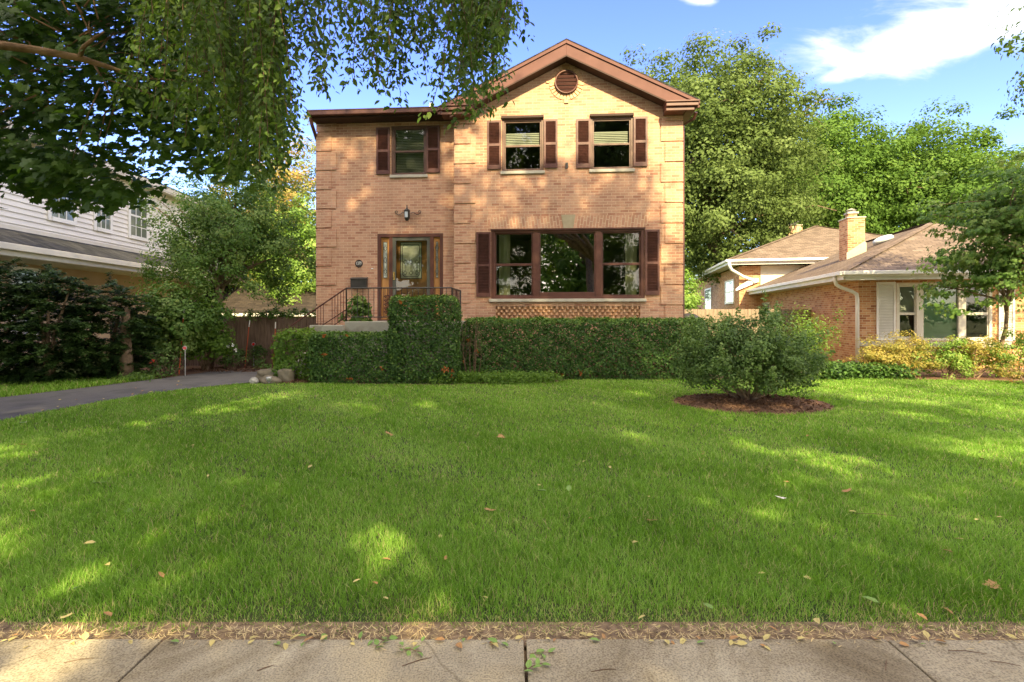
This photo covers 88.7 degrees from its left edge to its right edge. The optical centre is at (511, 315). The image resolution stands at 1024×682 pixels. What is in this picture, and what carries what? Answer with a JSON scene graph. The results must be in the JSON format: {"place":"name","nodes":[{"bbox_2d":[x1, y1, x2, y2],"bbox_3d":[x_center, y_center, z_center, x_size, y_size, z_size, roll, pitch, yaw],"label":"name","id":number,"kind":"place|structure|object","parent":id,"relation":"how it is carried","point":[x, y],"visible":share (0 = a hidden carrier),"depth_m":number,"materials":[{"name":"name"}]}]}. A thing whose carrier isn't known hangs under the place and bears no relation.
{"place":"outdoors","nodes":[
{"label":"outdoors","id":0,"kind":"place"},
{"bbox_2d":[0,370,256,419],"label":"driveway","id":1,"kind":"structure","parent":0,"point":[18,405],"depth_m":9.60,"materials":[{"name":"grey asphalt"}]},
{"bbox_2d":[1,357,910,420],"bbox_3d":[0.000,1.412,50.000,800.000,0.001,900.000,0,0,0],"label":"ground","id":2,"kind":"structure","parent":0,"point":[58,370],"depth_m":13.51,"materials":[{"name":"brown soil"}]},
{"bbox_2d":[0,374,155,396],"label":"verge","id":3,"kind":"structure","parent":2,"relation":"on","point":[70,388],"depth_m":10.04,"materials":[{"name":"green plant"}]},
{"bbox_2d":[0,250,61,381],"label":"yew","id":4,"kind":"object","parent":3,"relation":"on","point":[14,287],"visible":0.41,"depth_m":10.89,"materials":[{"name":"green plant"}]},
{"bbox_2d":[0,263,119,385],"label":"yew","id":5,"kind":"object","parent":3,"relation":"on","point":[47,350],"visible":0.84,"depth_m":10.74,"materials":[{"name":"green plant"}]},
{"bbox_2d":[0,119,255,369],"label":"white house","id":6,"kind":"structure","parent":2,"relation":"on","point":[34,237],"depth_m":15.95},
{"bbox_2d":[9,265,40,334],"bbox_3d":[-13.111,-0.393,14.129,0.079,1.834,0.932,0,0,-4],"label":"window","id":7,"kind":"structure","parent":6,"relation":"in","point":[18,267],"depth_m":14.09,"materials":[{"name":"white paint"}]},
{"bbox_2d":[46,192,76,225],"bbox_3d":[-13.200,-3.557,15.392,0.079,1.664,1.082,0,0,-4],"label":"window","id":8,"kind":"structure","parent":6,"relation":"in","point":[67,218],"depth_m":15.39,"materials":[{"name":"white paint"}]},
{"bbox_2d":[92,178,112,233],"bbox_3d":[-13.318,-3.557,17.074,0.079,1.664,0.869,0,0,-4],"label":"window","id":9,"kind":"structure","parent":6,"relation":"in","point":[106,226],"depth_m":17.06,"materials":[{"name":"white paint"}]},
{"bbox_2d":[127,196,148,241],"bbox_3d":[-13.443,-3.557,18.866,0.079,1.664,1.131,0,0,-4],"label":"window","id":10,"kind":"structure","parent":6,"relation":"in","point":[141,234],"depth_m":18.81,"materials":[{"name":"white paint"}]},
{"bbox_2d":[179,209,193,249],"bbox_3d":[-13.666,-3.557,22.056,0.079,1.664,1.111,0,0,-4],"label":"window","id":11,"kind":"structure","parent":6,"relation":"in","point":[179,209],"depth_m":21.99,"materials":[{"name":"white paint"}]},
{"bbox_2d":[0,0,293,222],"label":"maple tree","id":12,"kind":"object","parent":2,"relation":"on","point":[57,170],"visible":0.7,"depth_m":6.27,"materials":[{"name":"green plant"}]},
{"bbox_2d":[183,346,186,375],"bbox_3d":[-7.540,1.072,12.080,0.100,0.756,0.041,0,0,0],"label":"reflector post","id":13,"kind":"object","parent":2,"relation":"on","point":[184,347],"visible":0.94,"depth_m":12.09,"materials":[{"name":"metal"}]},
{"bbox_2d":[123,365,255,380],"bbox_3d":[-7.400,1.385,13.000,4.800,0.001,4.000,0,0,0],"label":"garden bed","id":14,"kind":"object","parent":2,"relation":"on","point":[182,371],"visible":0.22,"depth_m":13.25,"materials":[{"name":"brown soil"}]},
{"bbox_2d":[46,271,167,379],"bbox_3d":[-8.977,0.299,11.730,2.264,2.591,1.991,0,0,0],"label":"yew","id":15,"kind":"object","parent":14,"relation":"on","point":[110,366],"visible":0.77,"depth_m":11.48,"materials":[{"name":"green plant"}]},
{"bbox_2d":[117,306,133,378],"bbox_3d":[-8.520,0.624,11.550,0.340,1.663,0.340,0,0,0],"label":"vine covered trunk","id":16,"kind":"object","parent":14,"relation":"on","point":[126,357],"visible":0.52,"depth_m":11.49,"materials":[{"name":"green plant"}]},
{"bbox_2d":[143,346,184,376],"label":"rose bush","id":17,"kind":"object","parent":14,"relation":"on","point":[167,356],"visible":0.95,"depth_m":11.94,"materials":[{"name":"green plant"}]},
{"bbox_2d":[108,264,232,372],"bbox_3d":[-8.225,0.101,12.667,2.950,2.666,1.470,0,0,0],"label":"vine mass","id":18,"kind":"object","parent":14,"relation":"on","point":[171,324],"visible":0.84,"depth_m":12.44,"materials":[{"name":"green plant"}]},
{"bbox_2d":[109,363,284,381],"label":"ground cover","id":19,"kind":"object","parent":14,"relation":"on","point":[146,375],"visible":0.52,"depth_m":11.42,"materials":[{"name":"green plant"}]},
{"bbox_2d":[174,298,237,370],"bbox_3d":[-7.802,0.472,13.311,1.406,1.915,1.506,0,0,-41],"label":"vine mass","id":20,"kind":"object","parent":14,"relation":"on","point":[217,342],"visible":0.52,"depth_m":13.09,"materials":[{"name":"green plant"}]},
{"bbox_2d":[124,165,315,367],"bbox_3d":[-7.599,-1.339,14.309,5.453,5.744,3.835,0,0,27],"label":"ornamental tree","id":21,"kind":"object","parent":14,"relation":"on","point":[231,243],"visible":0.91,"depth_m":13.74,"materials":[{"name":"green plant"}]},
{"bbox_2d":[188,365,270,371],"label":"bark chips","id":22,"kind":"object","parent":14,"relation":"on","point":[222,368],"visible":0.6,"depth_m":13.34,"materials":[{"name":"brown wood"}]},
{"bbox_2d":[212,344,249,368],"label":"rose bush","id":23,"kind":"object","parent":14,"relation":"on","point":[230,361],"visible":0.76,"depth_m":13.52,"materials":[{"name":"green plant"}]},
{"bbox_2d":[244,320,249,367],"bbox_3d":[-7.075,0.774,14.000,0.155,1.314,0.026,0,0,0],"label":"marker stake","id":24,"kind":"object","parent":14,"relation":"on","point":[247,340],"visible":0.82,"depth_m":13.99,"materials":[{"name":"plastic"}]},
{"bbox_2d":[247,345,269,366],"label":"rose bush","id":25,"kind":"object","parent":14,"relation":"on","point":[257,353],"visible":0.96,"depth_m":14.01,"materials":[{"name":"green plant"}]},
{"bbox_2d":[110,317,315,365],"bbox_3d":[-7.820,0.719,14.514,6.852,1.362,0.154,0,0,3],"label":"wooden fence","id":26,"kind":"object","parent":2,"relation":"on","point":[262,334],"visible":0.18,"depth_m":14.41,"materials":[{"name":"brown wood"}]},
{"bbox_2d":[228,307,315,324],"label":"ivy","id":27,"kind":"object","parent":26,"relation":"attached to","point":[273,312],"visible":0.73,"depth_m":14.39,"materials":[{"name":"green plant"}]},
{"bbox_2d":[197,170,301,278],"bbox_3d":[-14.503,-3.582,29.956,9.874,10.192,7.003,0,0,0],"label":"garden tree","id":28,"kind":"object","parent":2,"relation":"on","point":[235,212],"visible":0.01,"depth_m":28.84,"materials":[{"name":"green plant"}]},
{"bbox_2d":[196,114,315,286],"bbox_3d":[-11.285,-4.620,25.581,7.163,12.272,6.699,0,0,-43],"label":"autumn tree","id":29,"kind":"object","parent":2,"relation":"on","point":[296,175],"visible":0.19,"depth_m":25.40,"materials":[{"name":"yellow plant"}]},
{"bbox_2d":[196,285,315,317],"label":"garage","id":30,"kind":"structure","parent":2,"relation":"on","point":[240,303],"depth_m":22.70,"materials":[{"name":"beige"}]},
{"bbox_2d":[228,185,315,305],"bbox_3d":[-10.008,-2.338,24.785,5.837,7.725,6.187,0,0,-40],"label":"garden tree","id":31,"kind":"object","parent":2,"relation":"on","point":[305,278],"visible":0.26,"depth_m":23.62,"materials":[{"name":"green plant"}]},
{"bbox_2d":[106,0,534,196],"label":"elm tree","id":32,"kind":"object","parent":2,"relation":"on","point":[270,23],"visible":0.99,"depth_m":4.64,"materials":[{"name":"green plant"}]},
{"bbox_2d":[271,38,699,377],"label":"brick house","id":33,"kind":"structure","parent":2,"relation":"on","point":[557,190],"depth_m":12.76,"materials":[{"name":"orange brick"}]},
{"bbox_2d":[338,292,374,323],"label":"shrub","id":34,"kind":"object","parent":33,"relation":"on","point":[362,308],"visible":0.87,"depth_m":12.17,"materials":[{"name":"green plant"}]},
{"bbox_2d":[392,125,426,174],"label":"window","id":35,"kind":"structure","parent":33,"relation":"in","point":[408,142],"depth_m":13.33,"materials":[{"name":"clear glass"}]},
{"bbox_2d":[396,241,426,314],"bbox_3d":[-2.524,-0.935,13.367,0.960,2.084,0.072,0,0,4],"label":"front door","id":36,"kind":"structure","parent":33,"relation":"in","point":[411,256],"depth_m":13.35,"materials":[{"name":"brown wood"}]},
{"bbox_2d":[393,237,429,319],"bbox_3d":[-2.538,-0.935,13.182,0.960,2.084,0.094,0,0,4],"label":"storm door","id":37,"kind":"structure","parent":33,"relation":"in","point":[395,239],"depth_m":13.20,"materials":[{"name":"beige glass"}]},
{"bbox_2d":[502,118,543,170],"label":"window","id":38,"kind":"structure","parent":33,"relation":"in","point":[522,139],"depth_m":13.82,"materials":[{"name":"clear glass"}]},
{"bbox_2d":[491,229,644,298],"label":"picture window","id":39,"kind":"structure","parent":33,"relation":"in","point":[590,263],"depth_m":12.75,"materials":[{"name":"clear glass"}]},
{"bbox_2d":[590,116,632,168],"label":"window","id":40,"kind":"structure","parent":33,"relation":"in","point":[611,137],"depth_m":13.71,"materials":[{"name":"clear glass"}]},
{"bbox_2d":[0,622,1023,646],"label":"soil strip","id":41,"kind":"object","parent":2,"relation":"on","point":[221,633],"depth_m":2.31,"materials":[{"name":"brown soil"}]},
{"bbox_2d":[374,635,397,647],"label":"leaf sprig","id":42,"kind":"object","parent":41,"relation":"on","point":[391,637],"visible":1,"depth_m":2.21,"materials":[{"name":"green plant"}]},
{"bbox_2d":[0,614,1023,649],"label":"straw","id":43,"kind":"object","parent":41,"relation":"on","point":[394,633],"visible":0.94,"depth_m":2.28,"materials":[{"name":"beige plant"}]},
{"bbox_2d":[524,647,527,681],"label":"joint soil","id":44,"kind":"structure","parent":2,"relation":"on","point":[525,661],"depth_m":2.12,"materials":[{"name":"brown soil"}]},
{"bbox_2d":[299,373,777,384],"bbox_3d":[0.800,1.391,11.850,12.200,0.001,2.700,0,0,0],"label":"planting bed","id":45,"kind":"object","parent":2,"relation":"on","point":[508,382],"visible":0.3,"depth_m":11.25,"materials":[{"name":"brown soil"}]},
{"bbox_2d":[256,368,277,378],"bbox_3d":[-5.153,1.289,11.286,0.749,0.329,0.432,0,0,0],"label":"boulder","id":46,"kind":"object","parent":45,"relation":"on","point":[261,373],"visible":0.34,"depth_m":11.11,"materials":[{"name":"grey stone"}]},
{"bbox_2d":[258,375,282,383],"bbox_3d":[-4.995,1.361,10.848,0.510,0.255,0.329,0,0,0],"label":"boulder","id":47,"kind":"object","parent":45,"relation":"on","point":[262,380],"visible":0.59,"depth_m":10.75,"materials":[{"name":"grey stone"}]},
{"bbox_2d":[277,367,295,382],"bbox_3d":[-4.718,1.270,10.976,0.337,0.379,0.308,0,0,0],"label":"boulder","id":48,"kind":"object","parent":45,"relation":"on","point":[286,375],"visible":0.69,"depth_m":10.85,"materials":[{"name":"grey stone"}]},
{"bbox_2d":[275,378,319,383],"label":"bark chips","id":49,"kind":"object","parent":45,"relation":"on","point":[297,380],"visible":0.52,"depth_m":10.84,"materials":[{"name":"brown wood"}]},
{"bbox_2d":[270,326,329,381],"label":"hedge","id":50,"kind":"object","parent":45,"relation":"on","point":[301,338],"visible":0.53,"depth_m":11.02,"materials":[{"name":"green plant"}]},
{"bbox_2d":[305,330,403,383],"bbox_3d":[-3.255,0.878,10.997,1.995,1.204,0.760,0,0,0],"label":"hedge","id":51,"kind":"object","parent":45,"relation":"on","point":[325,372],"visible":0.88,"depth_m":10.72,"materials":[{"name":"green plant"}]},
{"bbox_2d":[386,293,462,383],"bbox_3d":[-1.827,0.498,10.982,1.595,1.942,0.829,0,0,0],"label":"hedge","id":52,"kind":"object","parent":45,"relation":"on","point":[395,316],"visible":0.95,"depth_m":10.68,"materials":[{"name":"green plant"}]},
{"bbox_2d":[461,317,482,371],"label":"bare shrub","id":53,"kind":"object","parent":45,"relation":"on","point":[475,350],"visible":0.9,"depth_m":11.17,"materials":[{"name":"green plant"}]},
{"bbox_2d":[405,369,564,384],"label":"ground cover","id":54,"kind":"object","parent":45,"relation":"on","point":[504,377],"visible":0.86,"depth_m":10.77,"materials":[{"name":"green plant"}]},
{"bbox_2d":[460,316,712,379],"bbox_3d":[1.621,0.742,11.778,5.565,1.495,1.067,0,0,0],"label":"hedge","id":55,"kind":"object","parent":45,"relation":"on","point":[642,329],"visible":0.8,"depth_m":11.38,"materials":[{"name":"green plant"}]},
{"bbox_2d":[777,297,845,379],"bbox_3d":[6.531,0.506,11.594,1.334,1.852,1.186,0,0,-33],"label":"bamboo like shrub","id":56,"kind":"object","parent":45,"relation":"on","point":[798,318],"visible":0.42,"depth_m":11.54,"materials":[{"name":"green plant"}]},
{"bbox_2d":[685,268,706,308],"bbox_3d":[8.150,-0.572,26.787,3.736,4.549,5.452,0,0,8],"label":"understorey tree","id":57,"kind":"object","parent":2,"relation":"on","point":[692,300],"visible":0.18,"depth_m":25.84,"materials":[{"name":"green plant"}]},
{"bbox_2d":[619,21,851,285],"bbox_3d":[11.875,-7.230,31.180,13.895,17.615,12.094,0,0,38],"label":"oak tree","id":58,"kind":"object","parent":2,"relation":"on","point":[726,186],"visible":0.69,"depth_m":28.43,"materials":[{"name":"green plant"}]},
{"bbox_2d":[685,309,810,349],"bbox_3d":[7.670,0.584,17.960,6.296,1.632,0.154,0,0,-7],"label":"wooden fence","id":59,"kind":"object","parent":2,"relation":"on","point":[709,312],"visible":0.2,"depth_m":17.94,"materials":[{"name":"brown wood"}]},
{"bbox_2d":[742,92,925,264],"bbox_3d":[22.139,-7.003,38.068,12.832,17.144,10.598,0,0,-13],"label":"oak tree","id":60,"kind":"object","parent":2,"relation":"on","point":[853,190],"visible":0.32,"depth_m":34.84,"materials":[{"name":"green plant"}]},
{"bbox_2d":[685,208,1023,368],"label":"ranch house","id":61,"kind":"structure","parent":2,"relation":"on","point":[868,281],"depth_m":15.86,"materials":[{"name":"orange brick"}]},
{"bbox_2d":[705,287,711,308],"bbox_3d":[12.224,-1.000,32.677,0.060,1.400,2.295,0,0,11],"label":"window","id":62,"kind":"structure","parent":61,"relation":"in","point":[708,292],"depth_m":32.49,"materials":[{"name":"white glass"}]},
{"bbox_2d":[725,279,733,303],"bbox_3d":[10.981,-1.200,26.487,0.060,1.200,2.110,0,0,11],"label":"window","id":63,"kind":"structure","parent":61,"relation":"in","point":[729,285],"depth_m":26.44,"materials":[{"name":"white paint"}]},
{"bbox_2d":[896,282,991,340],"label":"picture window","id":64,"kind":"structure","parent":61,"relation":"in","point":[909,317],"depth_m":14.43,"materials":[{"name":"grey glass"}]},
{"bbox_2d":[836,95,1023,234],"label":"oak tree","id":65,"kind":"object","parent":2,"relation":"on","point":[955,161],"visible":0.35,"depth_m":35.07,"materials":[{"name":"green plant"}]},
{"bbox_2d":[851,367,1023,380],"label":"border bed","id":66,"kind":"object","parent":2,"relation":"on","point":[984,375],"visible":0.2,"depth_m":12.00,"materials":[{"name":"brown soil"}]},
{"bbox_2d":[789,359,924,380],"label":"ground cover","id":67,"kind":"object","parent":66,"relation":"on","point":[849,369],"visible":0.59,"depth_m":11.49,"materials":[{"name":"green plant"}]},
{"bbox_2d":[839,333,919,378],"bbox_3d":[8.355,0.921,11.917,1.333,1.031,1.096,0,0,0],"label":"golden shrub","id":68,"kind":"object","parent":66,"relation":"on","point":[878,354],"visible":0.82,"depth_m":11.75,"materials":[{"name":"yellow plant"}]},
{"bbox_2d":[881,330,949,376],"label":"golden shrub","id":69,"kind":"object","parent":66,"relation":"on","point":[911,359],"visible":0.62,"depth_m":11.82,"materials":[{"name":"yellow plant"}]},
{"bbox_2d":[906,335,990,379],"bbox_3d":[9.701,0.924,11.708,1.572,1.023,1.252,0,0,-37],"label":"golden shrub","id":70,"kind":"object","parent":66,"relation":"on","point":[958,362],"visible":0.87,"depth_m":11.57,"materials":[{"name":"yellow plant"}]},
{"bbox_2d":[906,152,1023,376],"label":"young maple","id":71,"kind":"object","parent":66,"relation":"on","point":[987,229],"visible":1,"depth_m":11.57,"materials":[{"name":"green plant"}]},
{"bbox_2d":[932,335,1012,377],"bbox_3d":[10.252,0.926,11.770,1.517,1.021,1.279,0,0,0],"label":"golden shrub","id":72,"kind":"object","parent":66,"relation":"on","point":[978,346],"visible":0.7,"depth_m":11.60,"materials":[{"name":"yellow plant"}]},
{"bbox_2d":[973,326,1023,378],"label":"golden shrub","id":73,"kind":"object","parent":66,"relation":"on","point":[1019,341],"visible":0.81,"depth_m":11.57,"materials":[{"name":"yellow plant"}]},
{"bbox_2d":[977,141,1023,224],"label":"oak tree","id":74,"kind":"object","parent":2,"relation":"on","point":[1003,144],"visible":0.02,"depth_m":38.81,"materials":[{"name":"green plant"}]},
{"bbox_2d":[0,639,1023,681],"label":"sidewalk","id":75,"kind":"structure","parent":0,"point":[567,660],"depth_m":2.09,"materials":[{"name":"grey concrete"}]},
{"bbox_2d":[81,632,88,639],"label":"fallen leaf","id":76,"kind":"object","parent":75,"relation":"on","point":[85,635],"visible":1,"depth_m":2.23,"materials":[{"name":"yellow plant"}]},
{"bbox_2d":[399,645,422,655],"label":"leaf sprig","id":77,"kind":"object","parent":75,"relation":"on","point":[408,652],"visible":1,"depth_m":2.14,"materials":[{"name":"green plant"}]},
{"bbox_2d":[487,637,497,641],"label":"fallen leaf","id":78,"kind":"object","parent":75,"relation":"on","point":[492,639],"visible":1,"depth_m":2.21,"materials":[{"name":"green plant"}]},
{"bbox_2d":[524,658,549,671],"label":"leaf sprig","id":79,"kind":"object","parent":75,"relation":"on","point":[528,664],"visible":1,"depth_m":2.05,"materials":[{"name":"green plant"}]},
{"bbox_2d":[530,648,554,660],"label":"leaf sprig","id":80,"kind":"object","parent":75,"relation":"on","point":[539,651],"visible":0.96,"depth_m":2.13,"materials":[{"name":"green plant"}]},
{"bbox_2d":[736,640,746,644],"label":"fallen leaf","id":81,"kind":"object","parent":75,"relation":"on","point":[739,642],"visible":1,"depth_m":2.19,"materials":[{"name":"yellow plant"}]},
{"bbox_2d":[763,634,769,639],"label":"fallen leaf","id":82,"kind":"object","parent":75,"relation":"on","point":[766,636],"visible":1,"depth_m":2.23,"materials":[{"name":"yellow plant"}]},
{"bbox_2d":[948,650,985,653],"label":"fallen twig","id":83,"kind":"object","parent":75,"relation":"on","point":[965,650],"visible":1,"depth_m":2.15,"materials":[{"name":"brown wood"}]},
{"bbox_2d":[0,377,1023,635],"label":"lawn","id":84,"kind":"structure","parent":0,"point":[591,616],"depth_m":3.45,"materials":[{"name":"green plant"}]},
{"bbox_2d":[249,377,258,383],"bbox_3d":[-5.281,1.339,10.721,0.180,0.168,0.157,0,0,0],"label":"stone","id":85,"kind":"object","parent":84,"relation":"on","point":[254,380],"visible":0.87,"depth_m":10.67,"materials":[{"name":"white stone"}]},
{"bbox_2d":[266,377,271,384],"bbox_3d":[-4.960,1.347,10.700,0.150,0.205,0.150,0,0,0],"label":"garden spotlight","id":86,"kind":"object","parent":84,"relation":"on","point":[268,379],"visible":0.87,"depth_m":10.65,"materials":[{"name":"metal"}]},
{"bbox_2d":[671,393,833,414],"bbox_3d":[3.836,1.364,8.316,2.498,0.060,1.993,0,0,0],"label":"mulch bed","id":87,"kind":"object","parent":84,"relation":"on","point":[735,409],"visible":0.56,"depth_m":7.88,"materials":[{"name":"brown wood"}]},
{"bbox_2d":[666,290,835,400],"bbox_3d":[3.880,0.522,8.393,2.601,1.831,2.353,0,0,0],"label":"round shrub","id":88,"kind":"object","parent":87,"relation":"on","point":[771,351],"visible":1,"depth_m":7.94,"materials":[{"name":"green plant"}]},
{"bbox_2d":[862,596,878,602],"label":"fallen leaf","id":89,"kind":"object","parent":84,"relation":"on","point":[871,598],"visible":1,"depth_m":2.49,"materials":[{"name":"plant"}]},
{"bbox_2d":[982,579,999,588],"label":"fallen leaf","id":90,"kind":"object","parent":84,"relation":"on","point":[991,584],"visible":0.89,"depth_m":2.65,"materials":[{"name":"brown plant"}]},
{"bbox_2d":[987,4,1023,118],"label":"street tree","id":91,"kind":"object","parent":84,"relation":"on","point":[1009,51],"visible":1,"depth_m":9.26,"materials":[{"name":"green plant"}]},
{"bbox_2d":[997,361,1023,383],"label":"autumn shrub","id":92,"kind":"object","parent":84,"relation":"on","point":[1015,373],"visible":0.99,"depth_m":10.64,"materials":[{"name":"yellow plant"}]},
{"bbox_2d":[0,0,1023,281],"label":"sky","id":93,"kind":"structure","parent":0,"point":[897,55],"materials":[{"name":"blue"}]},
{"bbox_2d":[685,313,698,358],"bbox_3d":[5.450,0.660,16.200,0.880,1.480,0.880,0,0,0],"label":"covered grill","id":94,"kind":"object","parent":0,"point":[689,314],"visible":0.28,"depth_m":15.98,"materials":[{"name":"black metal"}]}
]}

